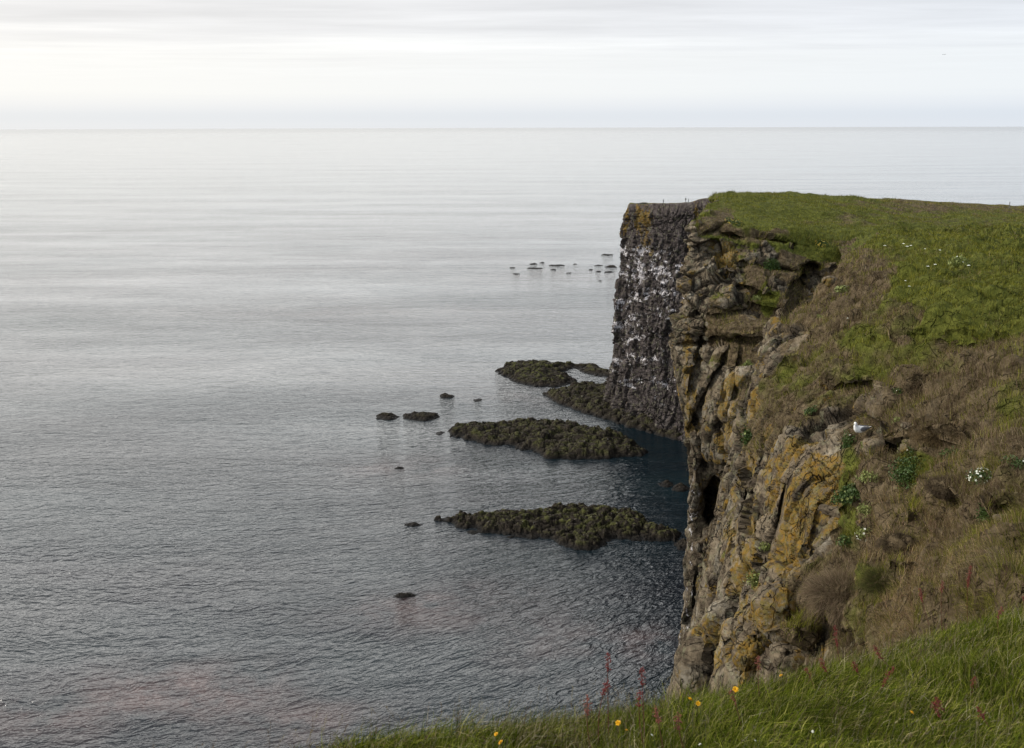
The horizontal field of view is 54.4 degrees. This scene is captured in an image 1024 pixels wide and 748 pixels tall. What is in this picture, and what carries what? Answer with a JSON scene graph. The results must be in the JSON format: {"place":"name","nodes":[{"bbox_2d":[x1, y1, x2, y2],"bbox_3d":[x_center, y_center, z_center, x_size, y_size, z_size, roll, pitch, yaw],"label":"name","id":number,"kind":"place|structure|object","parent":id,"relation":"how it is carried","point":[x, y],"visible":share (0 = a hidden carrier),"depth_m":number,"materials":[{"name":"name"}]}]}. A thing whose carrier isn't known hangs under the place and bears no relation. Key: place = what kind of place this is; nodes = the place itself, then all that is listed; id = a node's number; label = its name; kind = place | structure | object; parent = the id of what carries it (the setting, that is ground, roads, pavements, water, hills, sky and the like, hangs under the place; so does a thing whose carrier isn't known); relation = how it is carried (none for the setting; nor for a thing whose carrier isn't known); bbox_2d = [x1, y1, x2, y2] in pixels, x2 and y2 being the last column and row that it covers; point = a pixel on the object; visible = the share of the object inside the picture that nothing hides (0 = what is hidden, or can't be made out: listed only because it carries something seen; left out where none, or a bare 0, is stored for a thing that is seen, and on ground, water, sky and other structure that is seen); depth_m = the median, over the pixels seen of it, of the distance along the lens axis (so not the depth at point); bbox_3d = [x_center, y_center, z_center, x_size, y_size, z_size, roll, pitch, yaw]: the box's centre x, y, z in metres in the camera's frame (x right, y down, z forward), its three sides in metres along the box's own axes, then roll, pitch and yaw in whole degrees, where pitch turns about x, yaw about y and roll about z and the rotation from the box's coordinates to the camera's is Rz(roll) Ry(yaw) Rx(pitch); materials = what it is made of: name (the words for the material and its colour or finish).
{"place":"outdoors","nodes":[
{"label":"outdoors","id":0,"kind":"place"},
{"bbox_2d":[0,127,1023,747],"bbox_3d":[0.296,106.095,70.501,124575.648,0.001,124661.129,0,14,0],"label":"water","id":1,"kind":"structure","parent":0,"point":[220,349],"depth_m":426.49,"materials":[{"name":"grey liquid"}]},
{"bbox_2d":[376,412,399,419],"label":"sea rock","id":2,"kind":"object","parent":1,"relation":"in","point":[386,416],"visible":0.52,"depth_m":421.84,"materials":[{"name":"grey stone"}]},
{"bbox_2d":[393,592,415,597],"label":"sea rock","id":3,"kind":"object","parent":1,"relation":"in","point":[403,595],"visible":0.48,"depth_m":261.61,"materials":[{"name":"black stone"}]},
{"bbox_2d":[404,522,422,526],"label":"sea rock","id":4,"kind":"object","parent":1,"relation":"in","point":[411,524],"visible":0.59,"depth_m":308.29,"materials":[{"name":"black stone"}]},
{"bbox_2d":[403,411,439,420],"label":"sea rock","id":5,"kind":"object","parent":1,"relation":"in","point":[420,416],"visible":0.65,"depth_m":420.91,"materials":[{"name":"grey stone"}]},
{"bbox_2d":[440,393,453,397],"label":"sea rock","id":6,"kind":"object","parent":1,"relation":"in","point":[444,395],"visible":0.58,"depth_m":453.56,"materials":[{"name":"grey stone"}]},
{"bbox_2d":[466,530,477,534],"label":"sea rock","id":7,"kind":"object","parent":1,"relation":"in","point":[473,532],"visible":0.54,"depth_m":302.43,"materials":[{"name":"grey stone"}]},
{"bbox_2d":[495,359,577,386],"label":"rock islet","id":8,"kind":"object","parent":1,"relation":"in","point":[540,373],"visible":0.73,"depth_m":491.71,"materials":[{"name":"stone"}]},
{"bbox_2d":[447,417,647,459],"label":"rock islet","id":9,"kind":"object","parent":1,"relation":"in","point":[557,439],"visible":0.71,"depth_m":386.86,"materials":[{"name":"stone"}]},
{"bbox_2d":[434,502,681,550],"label":"rock islet","id":10,"kind":"object","parent":1,"relation":"in","point":[579,526],"visible":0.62,"depth_m":303.13,"materials":[{"name":"stone"}]},
{"bbox_2d":[574,363,609,376],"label":"rock islet","id":11,"kind":"object","parent":1,"relation":"in","point":[592,369],"visible":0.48,"depth_m":498.39,"materials":[{"name":"stone"}]},
{"bbox_2d":[542,381,681,440],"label":"rock shelf","id":12,"kind":"object","parent":1,"relation":"in","point":[585,397],"visible":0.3,"depth_m":430.95,"materials":[{"name":"grey stone"}]},
{"bbox_2d":[658,480,673,487],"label":"sea rock","id":13,"kind":"object","parent":1,"relation":"in","point":[666,483],"visible":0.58,"depth_m":342.16,"materials":[{"name":"stone"}]},
{"bbox_2d":[674,538,686,550],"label":"sea rock","id":14,"kind":"object","parent":1,"relation":"in","point":[680,545],"visible":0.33,"depth_m":291.80,"materials":[{"name":"stone"}]},
{"bbox_2d":[671,483,689,491],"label":"sea rock","id":15,"kind":"object","parent":1,"relation":"in","point":[680,487],"visible":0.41,"depth_m":337.91,"materials":[{"name":"stone"}]},
{"bbox_2d":[602,198,1010,441],"bbox_3d":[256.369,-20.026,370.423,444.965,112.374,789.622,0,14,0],"label":"headland","id":16,"kind":"structure","parent":1,"relation":"in","point":[648,296],"depth_m":407.91,"materials":[{"name":"grey stone"}]},
{"bbox_2d":[0,0,1023,128],"label":"sky","id":17,"kind":"structure","parent":0,"point":[65,64],"materials":[{"name":"white"}]},
{"bbox_2d":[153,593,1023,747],"bbox_3d":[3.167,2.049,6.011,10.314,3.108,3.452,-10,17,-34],"label":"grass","id":18,"kind":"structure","parent":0,"point":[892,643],"depth_m":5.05,"materials":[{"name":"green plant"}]},
{"bbox_2d":[167,602,1023,747],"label":"ground","id":19,"kind":"structure","parent":0,"point":[800,742],"depth_m":5.16,"materials":[{"name":"green plant"}]},
{"bbox_2d":[583,694,592,747],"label":"sorrel","id":20,"kind":"object","parent":19,"relation":"on","point":[587,711],"visible":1,"depth_m":4.37,"materials":[{"name":"red plant"}]},
{"bbox_2d":[598,679,610,743],"bbox_3d":[0.430,1.588,4.632,0.056,0.378,0.038,4,15,18],"label":"sorrel","id":21,"kind":"object","parent":19,"relation":"on","point":[604,689],"visible":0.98,"depth_m":4.61,"materials":[{"name":"red plant"}]},
{"bbox_2d":[605,652,611,741],"bbox_3d":[0.452,1.545,4.720,0.035,0.494,0.038,0,14,0],"label":"sorrel","id":22,"kind":"object","parent":19,"relation":"on","point":[607,664],"visible":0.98,"depth_m":4.68,"materials":[{"name":"red plant"}]},
{"bbox_2d":[635,690,644,747],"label":"sorrel","id":23,"kind":"object","parent":19,"relation":"on","point":[639,697],"visible":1,"depth_m":4.49,"materials":[{"name":"red plant"}]},
{"bbox_2d":[638,667,645,739],"bbox_3d":[0.603,1.560,4.631,0.046,0.441,0.037,0,14,0],"label":"sorrel","id":24,"kind":"object","parent":19,"relation":"on","point":[642,680],"visible":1,"depth_m":4.60,"materials":[{"name":"red plant"}]},
{"bbox_2d":[652,705,663,747],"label":"sorrel","id":25,"kind":"object","parent":19,"relation":"on","point":[656,715],"visible":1,"depth_m":4.29,"materials":[{"name":"plant"}]},
{"bbox_2d":[673,712,683,747],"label":"sorrel","id":26,"kind":"object","parent":19,"relation":"on","point":[678,726],"visible":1,"depth_m":4.30,"materials":[{"name":"plant"}]},
{"bbox_2d":[732,686,738,728],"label":"wildflower","id":27,"kind":"object","parent":19,"relation":"on","point":[734,688],"visible":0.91,"depth_m":5.04,"materials":[{"name":"yellow plant"}]},
{"bbox_2d":[729,690,742,729],"bbox_3d":[1.118,1.695,4.949,0.097,0.280,0.038,0,14,0],"label":"sorrel","id":28,"kind":"object","parent":19,"relation":"on","point":[730,691],"visible":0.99,"depth_m":4.92,"materials":[{"name":"plant"}]},
{"bbox_2d":[754,656,760,707],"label":"sorrel","id":29,"kind":"object","parent":19,"relation":"on","point":[758,669],"visible":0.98,"depth_m":5.57,"materials":[{"name":"red plant"}]},
{"bbox_2d":[804,667,815,690],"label":"sorrel","id":30,"kind":"object","parent":19,"relation":"on","point":[809,675],"visible":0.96,"depth_m":5.70,"materials":[{"name":"red plant"}]},
{"bbox_2d":[819,658,829,676],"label":"sorrel","id":31,"kind":"object","parent":19,"relation":"on","point":[823,667],"visible":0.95,"depth_m":5.90,"materials":[{"name":"plant"}]},
{"bbox_2d":[832,625,841,667],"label":"sorrel","id":32,"kind":"object","parent":19,"relation":"on","point":[835,633],"visible":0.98,"depth_m":6.16,"materials":[{"name":"plant"}]},
{"bbox_2d":[851,661,868,687],"bbox_3d":[2.031,1.756,5.800,0.127,0.192,0.035,-3,14,-12],"label":"sorrel","id":33,"kind":"object","parent":19,"relation":"on","point":[854,663],"visible":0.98,"depth_m":5.78,"materials":[{"name":"plant"}]},
{"bbox_2d":[873,645,894,671],"bbox_3d":[2.300,1.760,6.124,0.174,0.208,0.040,0,14,0],"label":"sorrel","id":34,"kind":"object","parent":19,"relation":"on","point":[877,653],"visible":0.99,"depth_m":6.11,"materials":[{"name":"plant"}]},
{"bbox_2d":[880,666,894,690],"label":"sorrel","id":35,"kind":"object","parent":19,"relation":"on","point":[888,674],"visible":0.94,"depth_m":5.57,"materials":[{"name":"plant"}]},
{"bbox_2d":[918,588,930,630],"bbox_3d":[3.018,1.756,7.246,0.164,0.434,0.038,0,14,0],"label":"sorrel","id":36,"kind":"object","parent":19,"relation":"on","point":[921,598],"visible":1,"depth_m":7.21,"materials":[{"name":"brown plant"}]},
{"bbox_2d":[930,702,945,725],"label":"sorrel","id":37,"kind":"object","parent":19,"relation":"on","point":[936,709],"visible":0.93,"depth_m":4.86,"materials":[{"name":"plant"}]},
{"bbox_2d":[934,697,953,719],"bbox_3d":[2.210,1.710,5.071,0.128,0.143,0.046,0,14,0],"label":"sorrel","id":38,"kind":"object","parent":19,"relation":"on","point":[937,701],"visible":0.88,"depth_m":5.06,"materials":[{"name":"red plant"}]},
{"bbox_2d":[966,565,972,620],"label":"sorrel","id":39,"kind":"object","parent":19,"relation":"on","point":[968,580],"visible":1,"depth_m":7.62,"materials":[{"name":"brown plant"}]},
{"bbox_2d":[970,676,977,692],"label":"sorrel","id":40,"kind":"object","parent":19,"relation":"on","point":[974,678],"visible":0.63,"depth_m":5.48,"materials":[{"name":"plant"}]},
{"bbox_2d":[976,706,992,730],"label":"sorrel","id":41,"kind":"object","parent":19,"relation":"on","point":[982,714],"visible":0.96,"depth_m":4.74,"materials":[{"name":"plant"}]},
{"bbox_2d":[997,606,1004,633],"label":"sorrel","id":42,"kind":"object","parent":19,"relation":"on","point":[999,614],"visible":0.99,"depth_m":7.03,"materials":[{"name":"brown plant"}]},
{"bbox_2d":[666,222,1023,703],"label":"cliff","id":43,"kind":"structure","parent":0,"point":[782,491],"depth_m":26.09,"materials":[{"name":"brown stone"}]},
{"bbox_2d":[673,636,712,699],"bbox_3d":[5.721,8.776,29.451,1.902,1.938,1.598,-8,16,-28],"label":"boulder","id":44,"kind":"object","parent":43,"relation":"on","point":[688,662],"visible":0.48,"depth_m":28.86,"materials":[{"name":"grey stone"}]},
{"bbox_2d":[739,426,752,444],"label":"cliff plant","id":45,"kind":"object","parent":43,"relation":"on","point":[747,434],"visible":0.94,"depth_m":32.97,"materials":[{"name":"green plant"}]},
{"bbox_2d":[731,631,764,671],"bbox_3d":[5.949,6.885,24.838,0.927,1.067,0.989,11,18,37],"label":"boulder","id":46,"kind":"object","parent":43,"relation":"on","point":[746,650],"visible":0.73,"depth_m":24.54,"materials":[{"name":"beige stone"}]},
{"bbox_2d":[744,569,759,589],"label":"cliff plant","id":47,"kind":"object","parent":43,"relation":"on","point":[752,579],"visible":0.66,"depth_m":26.39,"materials":[{"name":"green plant"}]},
{"bbox_2d":[758,541,770,550],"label":"cliff plant","id":48,"kind":"object","parent":43,"relation":"on","point":[763,546],"visible":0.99,"depth_m":26.33,"materials":[{"name":"green plant"}]},
{"bbox_2d":[750,581,799,636],"bbox_3d":[6.390,5.650,23.844,1.332,1.364,1.256,-4,15,-17],"label":"boulder","id":49,"kind":"object","parent":43,"relation":"on","point":[770,601],"visible":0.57,"depth_m":23.38,"materials":[{"name":"beige stone"}]},
{"bbox_2d":[769,642,808,671],"bbox_3d":[6.603,6.475,22.907,1.397,0.697,0.963,-2,14,-6],"label":"boulder","id":50,"kind":"object","parent":43,"relation":"on","point":[780,651],"visible":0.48,"depth_m":22.53,"materials":[{"name":"grey stone"}]},
{"bbox_2d":[803,405,817,415],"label":"cliff plant","id":51,"kind":"object","parent":43,"relation":"on","point":[807,410],"visible":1,"depth_m":27.86,"materials":[{"name":"green plant"}]},
{"bbox_2d":[790,561,857,630],"bbox_3d":[6.735,4.389,19.860,2.548,1.470,2.533,0,14,0],"label":"grass tussock","id":52,"kind":"object","parent":43,"relation":"on","point":[830,592],"depth_m":19.76,"materials":[{"name":"brown plant"}]},
{"bbox_2d":[817,504,840,517],"bbox_3d":[7.800,3.336,24.156,0.798,0.290,0.387,11,18,39],"label":"boulder","id":53,"kind":"object","parent":43,"relation":"on","point":[829,510],"visible":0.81,"depth_m":24.08,"materials":[{"name":"beige stone"}]},
{"bbox_2d":[822,275,837,286],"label":"boulder","id":54,"kind":"object","parent":43,"relation":"on","point":[828,281],"visible":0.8,"depth_m":40.13,"materials":[{"name":"beige stone"}]},
{"bbox_2d":[834,285,849,292],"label":"cliff plant","id":55,"kind":"object","parent":43,"relation":"on","point":[841,287],"visible":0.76,"depth_m":35.96,"materials":[{"name":"green plant"}]},
{"bbox_2d":[835,533,852,546],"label":"cliff plant","id":56,"kind":"object","parent":43,"relation":"on","point":[844,538],"visible":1,"depth_m":21.72,"materials":[{"name":"green plant"}]},
{"bbox_2d":[829,483,860,505],"bbox_3d":[7.597,2.681,22.508,0.898,0.340,0.918,-27,7,16],"label":"cliff plant","id":57,"kind":"object","parent":43,"relation":"on","point":[843,496],"visible":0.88,"depth_m":22.39,"materials":[{"name":"green plant"}]},
{"bbox_2d":[841,429,855,448],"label":"cliff plant","id":58,"kind":"object","parent":43,"relation":"on","point":[846,444],"visible":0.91,"depth_m":25.47,"materials":[{"name":"green plant"}]},
{"bbox_2d":[854,422,870,433],"bbox_3d":[8.825,1.358,25.103,0.585,0.358,0.211,-5,15,-19],"label":"seabird","id":59,"kind":"object","parent":43,"relation":"on","point":[859,429],"visible":1,"depth_m":25.01,"materials":[{"name":"white"}]},
{"bbox_2d":[855,526,869,539],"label":"cliff plant","id":60,"kind":"object","parent":43,"relation":"on","point":[860,532],"visible":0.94,"depth_m":21.46,"materials":[{"name":"green plant"}]},
{"bbox_2d":[856,501,870,516],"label":"cliff plant","id":61,"kind":"object","parent":43,"relation":"on","point":[863,510],"visible":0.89,"depth_m":21.25,"materials":[{"name":"green plant"}]},
{"bbox_2d":[855,469,877,482],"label":"cliff plant","id":62,"kind":"object","parent":43,"relation":"on","point":[863,477],"visible":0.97,"depth_m":22.07,"materials":[{"name":"green plant"}]},
{"bbox_2d":[846,560,895,601],"bbox_3d":[6.656,3.666,17.816,1.562,1.161,1.653,8,16,31],"label":"grass tussock","id":63,"kind":"object","parent":43,"relation":"on","point":[872,581],"depth_m":17.78,"materials":[{"name":"green plant"}]},
{"bbox_2d":[862,438,885,455],"bbox_3d":[8.526,1.753,23.499,0.466,0.484,0.436,-3,14,-11],"label":"boulder","id":64,"kind":"object","parent":43,"relation":"on","point":[869,442],"visible":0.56,"depth_m":23.33,"materials":[{"name":"beige stone"}]},
{"bbox_2d":[738,221,1023,665],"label":"grass","id":65,"kind":"structure","parent":43,"relation":"on","point":[977,529],"depth_m":21.16,"materials":[{"name":"green plant"}]},
{"bbox_2d":[870,528,921,555],"bbox_3d":[7.204,3.116,18.383,1.212,0.646,1.262,0,14,0],"label":"grass tussock","id":66,"kind":"object","parent":43,"relation":"on","point":[891,542],"depth_m":18.26,"materials":[{"name":"beige plant"}]},
{"bbox_2d":[892,387,903,393],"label":"cliff plant","id":67,"kind":"object","parent":43,"relation":"on","point":[896,389],"visible":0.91,"depth_m":25.27,"materials":[{"name":"green plant"}]},
{"bbox_2d":[900,422,912,429],"bbox_3d":[9.035,1.177,22.650,0.352,0.163,0.426,13,19,43],"label":"boulder","id":68,"kind":"object","parent":43,"relation":"on","point":[904,425],"visible":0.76,"depth_m":22.55,"materials":[{"name":"beige stone"}]},
{"bbox_2d":[888,456,925,490],"bbox_3d":[8.254,2.014,20.886,0.890,0.319,0.853,-46,34,-18],"label":"cliff plant","id":69,"kind":"object","parent":43,"relation":"on","point":[907,469],"visible":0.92,"depth_m":20.87,"materials":[{"name":"green plant"}]},
{"bbox_2d":[904,445,915,456],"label":"cliff plant","id":70,"kind":"object","parent":43,"relation":"on","point":[908,450],"visible":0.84,"depth_m":21.66,"materials":[{"name":"green plant"}]},
{"bbox_2d":[907,420,942,446],"bbox_3d":[9.053,1.236,21.412,1.204,0.712,1.258,0,14,0],"label":"grass tussock","id":71,"kind":"object","parent":43,"relation":"on","point":[925,436],"depth_m":21.28,"materials":[{"name":"brown plant"}]},
{"bbox_2d":[919,471,960,503],"bbox_3d":[7.752,1.983,17.774,1.047,0.581,1.099,0,14,0],"label":"grass tussock","id":72,"kind":"object","parent":43,"relation":"on","point":[937,488],"depth_m":17.66,"materials":[{"name":"brown plant"}]},
{"bbox_2d":[938,446,960,458],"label":"cliff plant","id":73,"kind":"object","parent":43,"relation":"on","point":[944,452],"visible":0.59,"depth_m":20.24,"materials":[{"name":"green plant"}]},
{"bbox_2d":[947,255,970,268],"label":"cliff plant","id":74,"kind":"object","parent":43,"relation":"on","point":[961,259],"visible":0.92,"depth_m":34.88,"materials":[{"name":"green plant"}]},
{"bbox_2d":[964,468,991,483],"bbox_3d":[7.938,1.705,16.953,0.452,0.194,0.482,-32,27,-23],"label":"cliff plant","id":75,"kind":"object","parent":43,"relation":"on","point":[979,474],"visible":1,"depth_m":16.93,"materials":[{"name":"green plant"}]},
{"bbox_2d":[974,503,990,528],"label":"cliff plant","id":76,"kind":"object","parent":43,"relation":"on","point":[982,512],"visible":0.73,"depth_m":15.89,"materials":[{"name":"green plant"}]},
{"bbox_2d":[992,513,1006,521],"bbox_3d":[7.533,2.204,15.187,0.380,0.142,0.263,-3,14,-11],"label":"boulder","id":77,"kind":"object","parent":43,"relation":"on","point":[998,515],"visible":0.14,"depth_m":15.13,"materials":[{"name":"stone"}]},
{"bbox_2d":[999,454,1023,468],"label":"cliff plant","id":78,"kind":"object","parent":43,"relation":"on","point":[1014,463],"visible":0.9,"depth_m":16.08,"materials":[{"name":"green plant"}]},
{"bbox_2d":[668,191,1023,658],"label":"bluff","id":79,"kind":"structure","parent":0,"point":[713,269],"depth_m":73.57,"materials":[{"name":"brown stone"}]},
{"bbox_2d":[724,217,743,225],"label":"cliff plant","id":80,"kind":"object","parent":79,"relation":"on","point":[736,221],"visible":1,"depth_m":76.06,"materials":[{"name":"green plant"}]},
{"bbox_2d":[741,359,753,365],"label":"cliff plant","id":81,"kind":"object","parent":79,"relation":"on","point":[746,364],"visible":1,"depth_m":67.27,"materials":[{"name":"green plant"}]},
{"bbox_2d":[751,294,762,300],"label":"cliff plant","id":82,"kind":"object","parent":79,"relation":"on","point":[756,296],"visible":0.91,"depth_m":70.38,"materials":[{"name":"green plant"}]},
{"bbox_2d":[763,257,781,270],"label":"cliff plant","id":83,"kind":"object","parent":79,"relation":"on","point":[770,264],"visible":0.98,"depth_m":71.96,"materials":[{"name":"green plant"}]},
{"bbox_2d":[816,239,829,247],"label":"cliff plant","id":84,"kind":"object","parent":79,"relation":"on","point":[821,244],"visible":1,"depth_m":74.86,"materials":[{"name":"green plant"}]},
{"bbox_2d":[693,190,1023,406],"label":"grass","id":85,"kind":"structure","parent":0,"point":[848,206],"depth_m":82.32,"materials":[{"name":"green plant"}]}
]}

